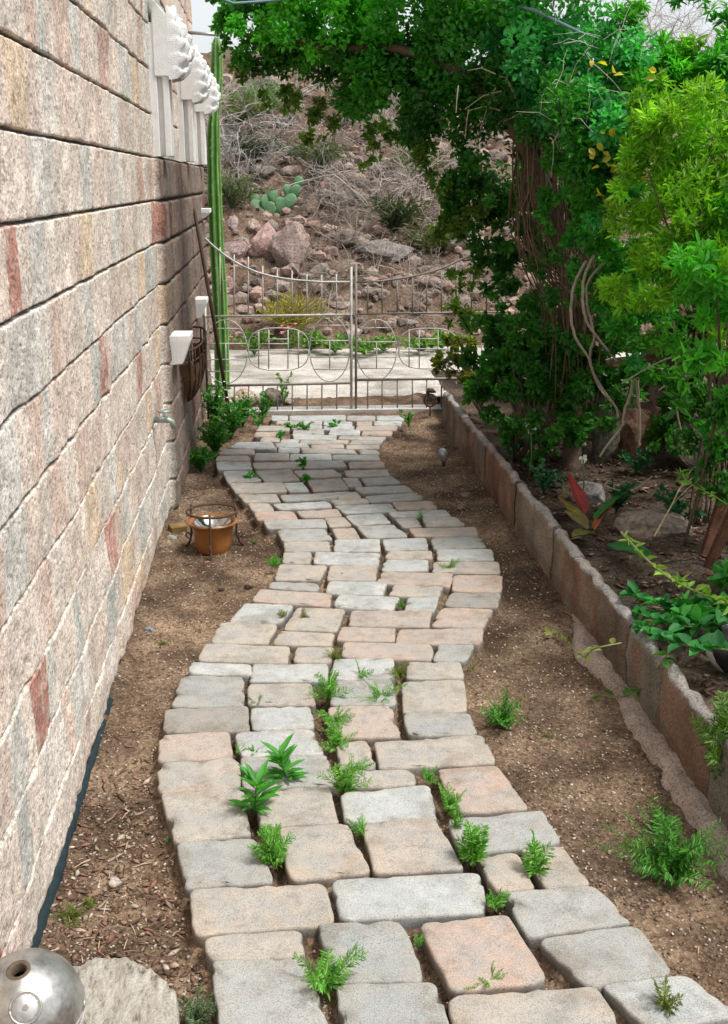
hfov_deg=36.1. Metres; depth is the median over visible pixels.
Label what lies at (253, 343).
roadside plant
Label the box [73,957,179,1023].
boulder
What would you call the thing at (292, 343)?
pink flowering plant
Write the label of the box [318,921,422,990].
paver
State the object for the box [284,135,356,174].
green bush
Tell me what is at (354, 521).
paver
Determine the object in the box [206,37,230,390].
column cactus
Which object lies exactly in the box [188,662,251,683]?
paver
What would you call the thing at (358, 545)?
paver
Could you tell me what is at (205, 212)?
wall corbel
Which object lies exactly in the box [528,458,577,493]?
ivy tuft
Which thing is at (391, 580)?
paver
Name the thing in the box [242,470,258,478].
leafy weed
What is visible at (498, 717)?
fern weed
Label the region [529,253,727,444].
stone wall
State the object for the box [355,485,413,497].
paver
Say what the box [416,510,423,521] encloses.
weed
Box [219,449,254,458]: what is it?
paver
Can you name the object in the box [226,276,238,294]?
boulder
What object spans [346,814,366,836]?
weed
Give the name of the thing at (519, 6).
cable
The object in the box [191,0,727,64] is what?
sky
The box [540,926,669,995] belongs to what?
paver
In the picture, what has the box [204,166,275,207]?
green bush
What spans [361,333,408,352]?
roadside plant
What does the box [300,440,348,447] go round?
paver
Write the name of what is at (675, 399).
vine stem
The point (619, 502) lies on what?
ivy tuft
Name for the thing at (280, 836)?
weed
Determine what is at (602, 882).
grit
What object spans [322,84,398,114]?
dry bush
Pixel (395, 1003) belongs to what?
paver
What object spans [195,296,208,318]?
wall corbel
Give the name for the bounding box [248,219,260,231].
boulder
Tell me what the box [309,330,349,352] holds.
roadside plant
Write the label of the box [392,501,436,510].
paver
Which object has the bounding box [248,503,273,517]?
paver
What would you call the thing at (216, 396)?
wall foot plant
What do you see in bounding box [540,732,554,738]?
moss tuft
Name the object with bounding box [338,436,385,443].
paver
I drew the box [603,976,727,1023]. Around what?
paver
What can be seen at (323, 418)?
paver
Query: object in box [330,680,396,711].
paver
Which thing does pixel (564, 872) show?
paver
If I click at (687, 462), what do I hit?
bed rock
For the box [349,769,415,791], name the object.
paver
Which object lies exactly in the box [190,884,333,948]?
paver
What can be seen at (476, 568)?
paver
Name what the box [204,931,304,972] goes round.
paver
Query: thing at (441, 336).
roadside plant
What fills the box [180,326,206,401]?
wire basket
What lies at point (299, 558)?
paver
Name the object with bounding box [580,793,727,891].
fern weed
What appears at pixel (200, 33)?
wall bracket
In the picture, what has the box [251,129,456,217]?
dry bush
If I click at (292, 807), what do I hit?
paver
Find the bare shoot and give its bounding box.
[654,465,711,536]
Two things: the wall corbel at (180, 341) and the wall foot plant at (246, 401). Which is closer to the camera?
the wall corbel at (180, 341)
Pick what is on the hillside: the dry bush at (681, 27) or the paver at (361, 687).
the dry bush at (681, 27)
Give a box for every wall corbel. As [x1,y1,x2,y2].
[169,331,192,364]
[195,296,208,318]
[201,208,210,217]
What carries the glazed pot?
in the iron stand
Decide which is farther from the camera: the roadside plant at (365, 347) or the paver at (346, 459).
the roadside plant at (365, 347)
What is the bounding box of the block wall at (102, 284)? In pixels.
[0,0,211,958]
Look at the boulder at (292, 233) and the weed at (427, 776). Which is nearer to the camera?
the weed at (427, 776)
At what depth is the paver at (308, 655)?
4.14 m
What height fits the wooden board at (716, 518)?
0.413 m
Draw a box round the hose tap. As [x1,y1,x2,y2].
[153,409,175,428]
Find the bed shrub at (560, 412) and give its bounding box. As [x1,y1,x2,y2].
[457,328,644,468]
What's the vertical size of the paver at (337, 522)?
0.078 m
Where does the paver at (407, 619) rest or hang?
on the dirt ground at (552, 663)
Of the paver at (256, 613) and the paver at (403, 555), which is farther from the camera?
the paver at (403, 555)
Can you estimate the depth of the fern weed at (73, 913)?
2.75 m
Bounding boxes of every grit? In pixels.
[40,412,727,1023]
[154,424,571,1013]
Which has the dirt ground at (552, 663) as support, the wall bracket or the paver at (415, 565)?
the paver at (415, 565)
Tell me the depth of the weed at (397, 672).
3.99 m
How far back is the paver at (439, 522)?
5.77 m
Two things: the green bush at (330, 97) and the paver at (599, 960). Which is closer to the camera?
the paver at (599, 960)
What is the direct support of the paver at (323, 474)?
on the dirt ground at (552, 663)
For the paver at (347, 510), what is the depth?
6.02 m
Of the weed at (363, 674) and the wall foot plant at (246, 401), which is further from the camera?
the wall foot plant at (246, 401)
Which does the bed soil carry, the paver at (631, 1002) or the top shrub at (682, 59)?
the top shrub at (682, 59)
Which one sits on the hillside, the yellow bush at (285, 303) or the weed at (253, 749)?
the yellow bush at (285, 303)
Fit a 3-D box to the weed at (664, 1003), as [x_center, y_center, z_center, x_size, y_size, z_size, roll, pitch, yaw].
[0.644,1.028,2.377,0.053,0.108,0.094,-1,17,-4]
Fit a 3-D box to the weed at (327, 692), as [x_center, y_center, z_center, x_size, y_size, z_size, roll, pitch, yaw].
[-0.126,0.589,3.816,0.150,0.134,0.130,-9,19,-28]
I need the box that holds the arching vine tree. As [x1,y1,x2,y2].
[205,0,727,505]
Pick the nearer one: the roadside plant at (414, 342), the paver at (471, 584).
the paver at (471, 584)
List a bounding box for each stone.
[109,876,121,887]
[144,627,153,631]
[166,535,176,539]
[460,492,470,496]
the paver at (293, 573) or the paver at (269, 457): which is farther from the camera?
the paver at (269, 457)
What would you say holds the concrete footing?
on the dirt ground at (552, 663)
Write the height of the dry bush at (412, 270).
1.237 m
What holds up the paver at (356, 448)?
on the dirt ground at (552, 663)
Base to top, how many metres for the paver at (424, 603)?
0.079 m
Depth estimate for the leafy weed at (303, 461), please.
6.92 m
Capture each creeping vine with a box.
[540,626,621,662]
[591,639,676,699]
[618,530,727,615]
[618,580,725,614]
[631,604,727,635]
[632,616,727,655]
[674,467,727,505]
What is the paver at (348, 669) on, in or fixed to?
on the dirt ground at (552, 663)
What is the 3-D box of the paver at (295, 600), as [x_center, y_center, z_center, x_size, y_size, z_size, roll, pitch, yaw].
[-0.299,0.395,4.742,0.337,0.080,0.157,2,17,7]
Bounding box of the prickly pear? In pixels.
[249,176,303,213]
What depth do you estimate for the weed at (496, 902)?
2.73 m
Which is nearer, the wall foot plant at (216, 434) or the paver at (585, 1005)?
the paver at (585, 1005)
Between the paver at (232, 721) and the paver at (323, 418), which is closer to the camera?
the paver at (232, 721)
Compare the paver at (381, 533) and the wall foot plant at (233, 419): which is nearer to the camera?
the paver at (381, 533)
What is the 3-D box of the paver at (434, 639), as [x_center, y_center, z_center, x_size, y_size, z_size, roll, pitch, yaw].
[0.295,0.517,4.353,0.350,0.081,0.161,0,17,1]
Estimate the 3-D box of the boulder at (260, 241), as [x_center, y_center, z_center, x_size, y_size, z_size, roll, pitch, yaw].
[-1.215,-3.249,13.481,0.316,0.495,0.423,-1,17,-4]
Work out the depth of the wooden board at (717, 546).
4.54 m
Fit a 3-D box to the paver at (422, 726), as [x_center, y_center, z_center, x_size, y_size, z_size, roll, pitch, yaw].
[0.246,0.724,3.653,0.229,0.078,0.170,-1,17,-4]
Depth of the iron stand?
5.50 m
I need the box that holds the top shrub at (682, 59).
[593,0,727,414]
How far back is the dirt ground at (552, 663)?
3.66 m
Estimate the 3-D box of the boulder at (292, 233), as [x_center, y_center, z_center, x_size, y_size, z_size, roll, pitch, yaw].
[-0.861,-3.139,13.330,0.422,0.653,0.461,13,21,37]
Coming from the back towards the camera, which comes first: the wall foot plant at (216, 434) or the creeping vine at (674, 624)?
the wall foot plant at (216, 434)
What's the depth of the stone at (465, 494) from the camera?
6.42 m
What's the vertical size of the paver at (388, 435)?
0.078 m
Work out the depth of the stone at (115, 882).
2.88 m
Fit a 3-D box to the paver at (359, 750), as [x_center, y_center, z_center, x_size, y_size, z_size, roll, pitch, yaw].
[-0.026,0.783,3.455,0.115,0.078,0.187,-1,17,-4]
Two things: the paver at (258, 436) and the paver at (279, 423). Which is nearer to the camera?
the paver at (258, 436)
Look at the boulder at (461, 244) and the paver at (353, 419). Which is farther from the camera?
the boulder at (461, 244)
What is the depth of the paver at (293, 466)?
6.92 m
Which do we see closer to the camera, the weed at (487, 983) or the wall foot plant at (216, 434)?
the weed at (487, 983)
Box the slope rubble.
[202,71,727,340]
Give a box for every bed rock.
[556,484,571,499]
[569,481,604,503]
[591,386,619,462]
[614,506,692,538]
[617,408,657,460]
[673,416,726,470]
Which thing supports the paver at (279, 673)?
on the dirt ground at (552, 663)
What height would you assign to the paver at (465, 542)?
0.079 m
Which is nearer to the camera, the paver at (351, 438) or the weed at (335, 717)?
the weed at (335, 717)
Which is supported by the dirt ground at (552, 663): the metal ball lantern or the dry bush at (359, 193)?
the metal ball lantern
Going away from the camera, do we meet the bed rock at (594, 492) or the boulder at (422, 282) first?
the bed rock at (594, 492)
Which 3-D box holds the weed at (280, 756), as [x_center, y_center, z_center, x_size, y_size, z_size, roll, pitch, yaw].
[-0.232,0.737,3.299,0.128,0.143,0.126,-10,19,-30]
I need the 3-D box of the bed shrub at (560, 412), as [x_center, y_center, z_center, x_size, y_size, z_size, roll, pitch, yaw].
[0.943,-0.691,6.332,1.023,0.795,0.962,16,23,42]
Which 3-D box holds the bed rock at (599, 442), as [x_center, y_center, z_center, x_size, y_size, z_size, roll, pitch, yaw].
[1.380,-0.459,6.331,0.166,0.541,0.155,13,21,38]
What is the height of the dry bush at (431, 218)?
1.758 m
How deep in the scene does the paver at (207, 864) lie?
2.89 m
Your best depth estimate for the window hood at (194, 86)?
7.21 m
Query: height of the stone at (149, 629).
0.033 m
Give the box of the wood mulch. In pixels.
[41,746,279,1021]
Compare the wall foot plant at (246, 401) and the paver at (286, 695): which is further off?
the wall foot plant at (246, 401)
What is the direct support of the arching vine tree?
on the bed soil
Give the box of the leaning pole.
[193,209,229,412]
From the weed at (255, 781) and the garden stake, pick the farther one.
the garden stake
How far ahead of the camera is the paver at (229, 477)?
6.64 m
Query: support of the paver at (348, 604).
on the dirt ground at (552, 663)
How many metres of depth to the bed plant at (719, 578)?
4.21 m
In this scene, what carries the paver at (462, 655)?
on the dirt ground at (552, 663)
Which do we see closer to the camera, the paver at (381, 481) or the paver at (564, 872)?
the paver at (564, 872)
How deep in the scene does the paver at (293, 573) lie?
5.02 m
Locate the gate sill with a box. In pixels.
[206,404,441,414]
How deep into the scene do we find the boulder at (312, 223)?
14.04 m
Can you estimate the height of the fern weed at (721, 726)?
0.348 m
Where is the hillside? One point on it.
(241, 275)
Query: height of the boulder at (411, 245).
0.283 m
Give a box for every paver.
[157,758,240,798]
[158,732,232,769]
[161,788,250,850]
[163,706,249,739]
[172,676,244,708]
[177,839,272,897]
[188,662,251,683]
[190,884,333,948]
[198,643,289,666]
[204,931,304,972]
[211,622,276,645]
[212,958,327,1023]
[215,456,250,462]
[216,461,251,474]
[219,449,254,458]
[223,470,260,487]
[229,482,286,497]
[230,441,276,453]
[230,603,292,629]
[235,729,323,760]
[238,494,280,508]
[241,755,335,795]
[247,683,315,713]
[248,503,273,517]
[249,664,328,688]
[250,706,313,731]
[252,462,302,472]
[252,589,331,612]
[253,453,288,462]
[253,785,338,835]
[254,432,281,441]
[254,511,297,526]
[255,469,299,482]
[256,426,289,435]
[260,437,279,444]
[263,519,326,534]
[268,582,318,592]
[271,415,287,423]
[273,501,331,514]
[273,631,334,652]
[274,443,308,452]
[274,564,326,586]
[276,421,301,425]
[276,529,331,546]
[278,448,299,457]
[279,824,369,887]
[280,439,299,442]
[280,492,336,503]
[282,552,311,564]
[283,482,308,494]
[283,541,329,556]
[284,608,344,637]
[289,415,345,424]
[289,453,331,461]
[291,425,321,432]
[292,429,323,434]
[292,434,336,442]
[293,647,333,669]
[294,469,341,483]
[296,509,341,519]
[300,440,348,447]
[301,447,355,456]
[303,421,321,424]
[303,460,346,471]
[307,478,348,493]
[311,444,343,448]
[313,552,379,570]
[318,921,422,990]
[323,421,352,426]
[323,426,354,433]
[325,517,350,532]
[326,581,386,600]
[327,565,377,584]
[328,430,359,438]
[328,706,399,745]
[330,498,369,508]
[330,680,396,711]
[331,658,395,687]
[332,454,379,463]
[332,528,359,540]
[332,873,485,928]
[333,539,380,556]
[334,594,398,615]
[335,492,360,498]
[335,504,396,518]
[336,741,375,773]
[336,982,448,1023]
[337,627,395,647]
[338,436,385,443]
[340,785,437,830]
[341,642,432,666]
[342,478,361,490]
[344,469,389,481]
[346,416,375,423]
[346,445,379,453]
[346,513,390,530]
[348,461,384,469]
[348,610,431,631]
[349,440,382,447]
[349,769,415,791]
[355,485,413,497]
[356,421,372,426]
[356,426,397,434]
[357,525,406,543]
[359,449,379,457]
[361,431,392,440]
[362,477,400,486]
[363,818,462,878]
[365,492,422,504]
[374,421,401,429]
[374,735,494,775]
[376,416,404,424]
[377,572,452,594]
[382,538,427,554]
[382,559,428,572]
[385,551,432,564]
[388,510,450,522]
[389,585,442,602]
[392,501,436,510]
[395,518,421,532]
[396,628,483,652]
[401,680,466,717]
[403,712,476,740]
[405,597,438,617]
[406,662,463,681]
[409,527,477,542]
[419,915,544,1000]
[422,517,464,527]
[430,536,485,553]
[432,562,500,576]
[432,608,492,631]
[433,645,473,667]
[436,549,493,561]
[438,766,527,817]
[445,593,500,614]
[448,987,616,1023]
[449,811,559,863]
[451,575,502,594]
[476,853,533,903]
[505,886,629,947]
[521,847,588,889]
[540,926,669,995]
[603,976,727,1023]
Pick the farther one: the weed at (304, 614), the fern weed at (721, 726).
the weed at (304, 614)
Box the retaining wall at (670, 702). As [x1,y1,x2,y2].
[442,392,727,829]
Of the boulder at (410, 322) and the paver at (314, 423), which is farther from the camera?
the boulder at (410, 322)
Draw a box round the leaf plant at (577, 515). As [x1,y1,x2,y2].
[558,472,652,559]
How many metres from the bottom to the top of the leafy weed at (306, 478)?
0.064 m
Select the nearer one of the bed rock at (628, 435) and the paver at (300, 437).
the bed rock at (628, 435)
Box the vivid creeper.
[622,229,727,545]
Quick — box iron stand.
[185,503,243,560]
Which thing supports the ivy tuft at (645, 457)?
on the bed soil
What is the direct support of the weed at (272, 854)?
on the dirt ground at (552, 663)
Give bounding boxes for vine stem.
[569,260,618,417]
[581,254,617,361]
[585,262,609,400]
[599,379,634,456]
[604,476,652,491]
[621,355,683,390]
[636,377,640,446]
[673,323,687,452]
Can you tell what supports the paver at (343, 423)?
on the dirt ground at (552, 663)
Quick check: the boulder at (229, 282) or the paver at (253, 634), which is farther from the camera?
the boulder at (229, 282)
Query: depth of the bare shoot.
4.94 m
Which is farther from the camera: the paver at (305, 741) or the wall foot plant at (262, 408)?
the wall foot plant at (262, 408)
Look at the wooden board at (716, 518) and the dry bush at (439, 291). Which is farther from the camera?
the dry bush at (439, 291)
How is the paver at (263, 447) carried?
on the dirt ground at (552, 663)
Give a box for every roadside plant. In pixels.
[231,329,275,354]
[291,329,328,350]
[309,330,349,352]
[347,336,381,354]
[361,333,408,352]
[401,336,442,351]
[423,329,469,347]
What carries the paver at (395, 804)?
on the dirt ground at (552, 663)
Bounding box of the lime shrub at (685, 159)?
[593,31,727,522]
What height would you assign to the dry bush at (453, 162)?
1.821 m
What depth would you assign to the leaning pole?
7.97 m
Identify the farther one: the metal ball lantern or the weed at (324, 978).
the weed at (324, 978)
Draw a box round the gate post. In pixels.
[203,316,209,418]
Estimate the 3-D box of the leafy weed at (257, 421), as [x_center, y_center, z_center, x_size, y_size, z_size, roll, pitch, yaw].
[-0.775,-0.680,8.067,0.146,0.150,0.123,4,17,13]
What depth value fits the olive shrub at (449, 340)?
7.58 m
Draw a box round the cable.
[220,0,582,34]
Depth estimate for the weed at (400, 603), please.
4.67 m
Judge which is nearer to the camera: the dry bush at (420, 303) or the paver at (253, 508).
the paver at (253, 508)
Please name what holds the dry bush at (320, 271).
on the hillside
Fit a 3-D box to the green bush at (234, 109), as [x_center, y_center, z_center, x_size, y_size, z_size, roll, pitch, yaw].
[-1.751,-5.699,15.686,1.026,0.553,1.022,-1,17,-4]
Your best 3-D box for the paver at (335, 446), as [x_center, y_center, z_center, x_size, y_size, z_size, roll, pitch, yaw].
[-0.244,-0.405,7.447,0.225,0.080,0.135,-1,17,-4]
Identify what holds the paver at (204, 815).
on the dirt ground at (552, 663)
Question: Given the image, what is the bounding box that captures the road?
[210,345,640,398]
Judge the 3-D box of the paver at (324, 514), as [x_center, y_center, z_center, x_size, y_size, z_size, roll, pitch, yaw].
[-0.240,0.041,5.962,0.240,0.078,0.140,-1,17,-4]
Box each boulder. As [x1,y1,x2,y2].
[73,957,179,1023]
[224,241,249,260]
[226,216,238,229]
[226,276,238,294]
[229,387,258,405]
[235,304,255,314]
[248,164,276,177]
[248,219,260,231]
[250,222,275,256]
[264,387,285,406]
[270,221,309,267]
[280,166,301,175]
[285,397,293,404]
[303,220,320,226]
[310,263,328,274]
[317,158,340,171]
[327,302,349,308]
[332,229,363,247]
[354,240,413,262]
[360,288,380,296]
[404,318,418,325]
[406,233,422,250]
[414,275,440,285]
[442,233,477,251]
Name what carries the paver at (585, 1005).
on the dirt ground at (552, 663)
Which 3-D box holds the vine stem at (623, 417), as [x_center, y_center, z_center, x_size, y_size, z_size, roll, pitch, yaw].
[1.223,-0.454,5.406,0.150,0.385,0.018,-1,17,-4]
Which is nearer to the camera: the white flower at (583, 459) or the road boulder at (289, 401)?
the white flower at (583, 459)
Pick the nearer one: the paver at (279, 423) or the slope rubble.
the paver at (279, 423)
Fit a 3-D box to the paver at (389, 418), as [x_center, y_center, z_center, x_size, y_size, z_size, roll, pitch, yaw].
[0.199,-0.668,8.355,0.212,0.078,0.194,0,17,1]
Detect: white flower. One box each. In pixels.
[525,421,536,481]
[579,455,586,508]
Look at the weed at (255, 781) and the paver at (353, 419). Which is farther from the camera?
the paver at (353, 419)
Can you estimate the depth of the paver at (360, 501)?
6.14 m
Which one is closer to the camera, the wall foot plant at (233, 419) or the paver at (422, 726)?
the paver at (422, 726)
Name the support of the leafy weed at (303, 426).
on the paver at (310, 431)
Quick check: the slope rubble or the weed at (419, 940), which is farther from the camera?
the slope rubble
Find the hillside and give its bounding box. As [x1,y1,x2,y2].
[200,50,725,349]
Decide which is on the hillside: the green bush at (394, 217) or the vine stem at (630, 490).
the green bush at (394, 217)
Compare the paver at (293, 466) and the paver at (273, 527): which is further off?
the paver at (293, 466)
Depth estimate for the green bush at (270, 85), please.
15.82 m
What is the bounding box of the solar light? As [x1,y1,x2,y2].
[438,448,447,465]
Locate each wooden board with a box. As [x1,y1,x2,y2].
[699,463,727,557]
[703,510,727,568]
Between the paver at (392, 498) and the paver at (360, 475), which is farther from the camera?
the paver at (360, 475)
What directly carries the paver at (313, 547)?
on the dirt ground at (552, 663)
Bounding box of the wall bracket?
[188,31,219,36]
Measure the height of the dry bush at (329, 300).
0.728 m
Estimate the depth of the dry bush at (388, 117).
15.52 m
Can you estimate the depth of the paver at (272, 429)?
7.93 m
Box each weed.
[49,903,88,927]
[79,896,98,908]
[178,981,216,1023]
[228,759,283,814]
[235,744,250,755]
[241,694,267,708]
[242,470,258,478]
[245,409,267,426]
[246,824,295,870]
[248,745,265,754]
[259,823,283,844]
[260,733,308,780]
[263,552,282,567]
[276,429,285,438]
[277,609,286,617]
[284,422,297,428]
[292,941,367,999]
[295,456,306,467]
[296,421,313,429]
[300,473,311,482]
[300,606,308,617]
[308,669,353,700]
[313,705,355,727]
[316,761,372,793]
[318,720,357,751]
[323,646,344,660]
[327,419,340,426]
[328,753,376,776]
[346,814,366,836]
[351,679,408,703]
[355,659,373,677]
[385,661,406,680]
[395,600,410,607]
[399,409,413,427]
[414,933,424,947]
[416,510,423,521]
[421,765,437,783]
[436,558,459,568]
[438,782,466,814]
[449,810,464,828]
[454,820,490,866]
[464,960,507,989]
[476,687,526,729]
[485,888,510,911]
[520,829,555,877]
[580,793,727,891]
[647,802,674,829]
[651,974,683,1017]
[687,690,727,778]
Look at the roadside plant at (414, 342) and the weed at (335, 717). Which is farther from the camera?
the roadside plant at (414, 342)
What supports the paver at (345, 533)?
on the dirt ground at (552, 663)
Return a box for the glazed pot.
[186,513,237,554]
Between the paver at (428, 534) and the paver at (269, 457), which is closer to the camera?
the paver at (428, 534)
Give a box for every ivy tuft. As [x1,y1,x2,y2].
[506,433,524,455]
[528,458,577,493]
[607,481,640,512]
[618,446,653,473]
[653,483,706,518]
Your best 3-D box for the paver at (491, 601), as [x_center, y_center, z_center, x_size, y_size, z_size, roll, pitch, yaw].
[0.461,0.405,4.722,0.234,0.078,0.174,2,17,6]
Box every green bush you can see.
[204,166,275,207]
[220,86,274,125]
[220,126,293,163]
[230,78,301,114]
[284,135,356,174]
[322,85,349,111]
[358,188,433,232]
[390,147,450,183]
[390,215,477,255]
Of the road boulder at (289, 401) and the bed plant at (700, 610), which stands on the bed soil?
the bed plant at (700, 610)
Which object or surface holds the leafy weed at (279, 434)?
on the paver at (274, 440)
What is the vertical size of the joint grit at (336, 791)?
0.037 m
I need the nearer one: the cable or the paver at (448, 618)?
the paver at (448, 618)
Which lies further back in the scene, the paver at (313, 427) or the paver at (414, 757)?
the paver at (313, 427)
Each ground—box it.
[38,393,727,1023]
[437,397,689,688]
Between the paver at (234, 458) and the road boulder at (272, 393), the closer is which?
the paver at (234, 458)
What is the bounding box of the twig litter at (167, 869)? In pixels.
[51,481,698,1004]
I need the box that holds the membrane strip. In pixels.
[31,696,113,947]
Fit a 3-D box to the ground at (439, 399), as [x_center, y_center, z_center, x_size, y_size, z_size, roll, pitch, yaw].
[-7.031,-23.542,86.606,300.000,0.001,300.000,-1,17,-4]
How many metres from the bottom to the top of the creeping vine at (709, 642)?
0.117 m
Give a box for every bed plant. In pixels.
[654,595,719,637]
[673,585,727,632]
[705,557,727,592]
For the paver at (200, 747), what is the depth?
3.49 m
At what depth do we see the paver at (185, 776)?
3.32 m
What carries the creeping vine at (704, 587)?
on the bed soil
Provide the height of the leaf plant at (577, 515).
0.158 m
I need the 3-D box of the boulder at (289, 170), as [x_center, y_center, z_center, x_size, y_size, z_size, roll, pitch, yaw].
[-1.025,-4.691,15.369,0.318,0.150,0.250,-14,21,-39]
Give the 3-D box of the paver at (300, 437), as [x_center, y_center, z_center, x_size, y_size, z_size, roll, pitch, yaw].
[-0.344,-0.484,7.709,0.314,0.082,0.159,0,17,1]
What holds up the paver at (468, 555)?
on the dirt ground at (552, 663)
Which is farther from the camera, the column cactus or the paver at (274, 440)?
the column cactus
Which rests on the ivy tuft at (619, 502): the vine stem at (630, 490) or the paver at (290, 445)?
the vine stem at (630, 490)
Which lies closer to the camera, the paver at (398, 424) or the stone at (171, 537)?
the stone at (171, 537)
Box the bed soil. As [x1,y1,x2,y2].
[430,370,727,718]
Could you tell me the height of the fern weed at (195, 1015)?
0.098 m
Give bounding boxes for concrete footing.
[571,614,727,880]
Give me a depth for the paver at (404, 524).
5.78 m
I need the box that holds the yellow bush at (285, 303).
[252,288,328,335]
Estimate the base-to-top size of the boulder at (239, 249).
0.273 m
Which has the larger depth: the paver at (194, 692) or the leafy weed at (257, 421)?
the leafy weed at (257, 421)
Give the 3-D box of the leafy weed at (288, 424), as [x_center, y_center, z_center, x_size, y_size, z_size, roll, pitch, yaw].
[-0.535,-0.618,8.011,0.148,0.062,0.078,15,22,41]
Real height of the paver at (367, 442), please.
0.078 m
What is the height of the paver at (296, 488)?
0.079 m
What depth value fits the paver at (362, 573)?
5.02 m
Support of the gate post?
on the dirt ground at (552, 663)
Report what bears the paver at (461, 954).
on the dirt ground at (552, 663)
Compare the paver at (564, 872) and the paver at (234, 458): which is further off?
the paver at (234, 458)
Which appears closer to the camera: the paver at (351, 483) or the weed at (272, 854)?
the weed at (272, 854)
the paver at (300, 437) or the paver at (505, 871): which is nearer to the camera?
the paver at (505, 871)
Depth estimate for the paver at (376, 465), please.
6.95 m
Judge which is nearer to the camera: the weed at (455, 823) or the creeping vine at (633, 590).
the weed at (455, 823)
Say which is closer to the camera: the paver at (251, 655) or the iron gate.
the paver at (251, 655)
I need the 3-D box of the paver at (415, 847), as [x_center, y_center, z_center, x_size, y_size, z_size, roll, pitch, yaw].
[0.126,0.920,2.986,0.244,0.079,0.246,-1,17,-4]
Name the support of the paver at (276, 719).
on the dirt ground at (552, 663)
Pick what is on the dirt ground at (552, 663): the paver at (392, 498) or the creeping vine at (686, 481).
the paver at (392, 498)
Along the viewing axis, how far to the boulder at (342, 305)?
12.80 m
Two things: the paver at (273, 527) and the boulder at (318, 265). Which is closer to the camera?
the paver at (273, 527)
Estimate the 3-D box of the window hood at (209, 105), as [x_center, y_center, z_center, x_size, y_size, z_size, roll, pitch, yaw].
[-1.205,-3.045,8.534,0.235,0.749,0.200,-1,17,-4]
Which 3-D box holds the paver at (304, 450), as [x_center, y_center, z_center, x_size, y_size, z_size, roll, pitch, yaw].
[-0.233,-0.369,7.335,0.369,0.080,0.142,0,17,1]
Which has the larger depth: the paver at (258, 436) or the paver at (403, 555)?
the paver at (258, 436)
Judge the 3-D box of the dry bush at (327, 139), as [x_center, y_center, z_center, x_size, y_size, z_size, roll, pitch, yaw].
[-0.840,-5.258,15.738,2.124,1.623,2.278,-1,17,-4]
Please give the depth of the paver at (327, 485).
6.49 m
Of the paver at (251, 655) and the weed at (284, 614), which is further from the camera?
the weed at (284, 614)
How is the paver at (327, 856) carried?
on the dirt ground at (552, 663)
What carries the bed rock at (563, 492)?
on the bed soil
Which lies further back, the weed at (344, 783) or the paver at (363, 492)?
the paver at (363, 492)
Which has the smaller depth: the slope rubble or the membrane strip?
the membrane strip
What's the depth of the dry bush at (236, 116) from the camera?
15.20 m
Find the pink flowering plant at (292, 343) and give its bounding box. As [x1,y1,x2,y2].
[277,323,304,348]
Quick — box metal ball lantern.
[0,948,85,1023]
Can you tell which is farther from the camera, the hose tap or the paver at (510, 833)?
the hose tap
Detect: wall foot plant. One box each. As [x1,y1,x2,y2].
[189,444,216,471]
[195,418,231,453]
[201,376,231,424]
[211,396,248,438]
[225,391,257,426]
[254,391,274,422]
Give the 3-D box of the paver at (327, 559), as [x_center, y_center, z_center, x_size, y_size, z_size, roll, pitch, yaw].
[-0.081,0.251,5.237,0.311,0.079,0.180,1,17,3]
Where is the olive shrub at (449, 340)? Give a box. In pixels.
[430,307,496,412]
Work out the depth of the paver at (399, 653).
4.19 m
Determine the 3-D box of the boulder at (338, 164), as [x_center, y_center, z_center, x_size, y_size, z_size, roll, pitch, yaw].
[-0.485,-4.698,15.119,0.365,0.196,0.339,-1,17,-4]
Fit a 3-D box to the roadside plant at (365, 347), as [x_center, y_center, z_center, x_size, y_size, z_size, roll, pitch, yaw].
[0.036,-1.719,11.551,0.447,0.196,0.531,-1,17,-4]
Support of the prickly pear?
on the hillside
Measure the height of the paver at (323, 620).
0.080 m
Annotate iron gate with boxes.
[204,235,502,409]
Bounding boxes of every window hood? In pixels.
[146,0,194,156]
[176,45,211,162]
[193,65,220,164]
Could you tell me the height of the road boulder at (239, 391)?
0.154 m
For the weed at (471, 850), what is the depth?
2.89 m
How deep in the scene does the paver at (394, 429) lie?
7.98 m
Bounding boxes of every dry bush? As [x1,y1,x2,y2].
[204,96,297,195]
[205,58,301,161]
[206,51,321,170]
[222,22,334,106]
[234,85,379,168]
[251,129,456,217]
[267,145,389,225]
[285,232,387,297]
[299,283,367,326]
[304,181,388,258]
[316,78,447,169]
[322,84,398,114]
[324,226,468,307]
[331,142,485,239]
[350,118,510,181]
[366,244,499,314]
[381,264,461,336]
[553,0,724,54]
[604,0,727,75]
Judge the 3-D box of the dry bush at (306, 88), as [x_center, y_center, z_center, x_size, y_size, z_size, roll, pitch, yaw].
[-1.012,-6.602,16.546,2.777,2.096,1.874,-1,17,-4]
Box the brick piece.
[168,522,186,532]
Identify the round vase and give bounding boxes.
[706,623,727,672]
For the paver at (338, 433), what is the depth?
7.84 m
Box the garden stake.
[423,388,436,415]
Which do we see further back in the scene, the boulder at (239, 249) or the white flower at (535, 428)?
the boulder at (239, 249)
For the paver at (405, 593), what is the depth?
4.81 m
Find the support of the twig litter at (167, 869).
on the dirt ground at (552, 663)
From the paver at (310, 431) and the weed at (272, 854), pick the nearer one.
the weed at (272, 854)

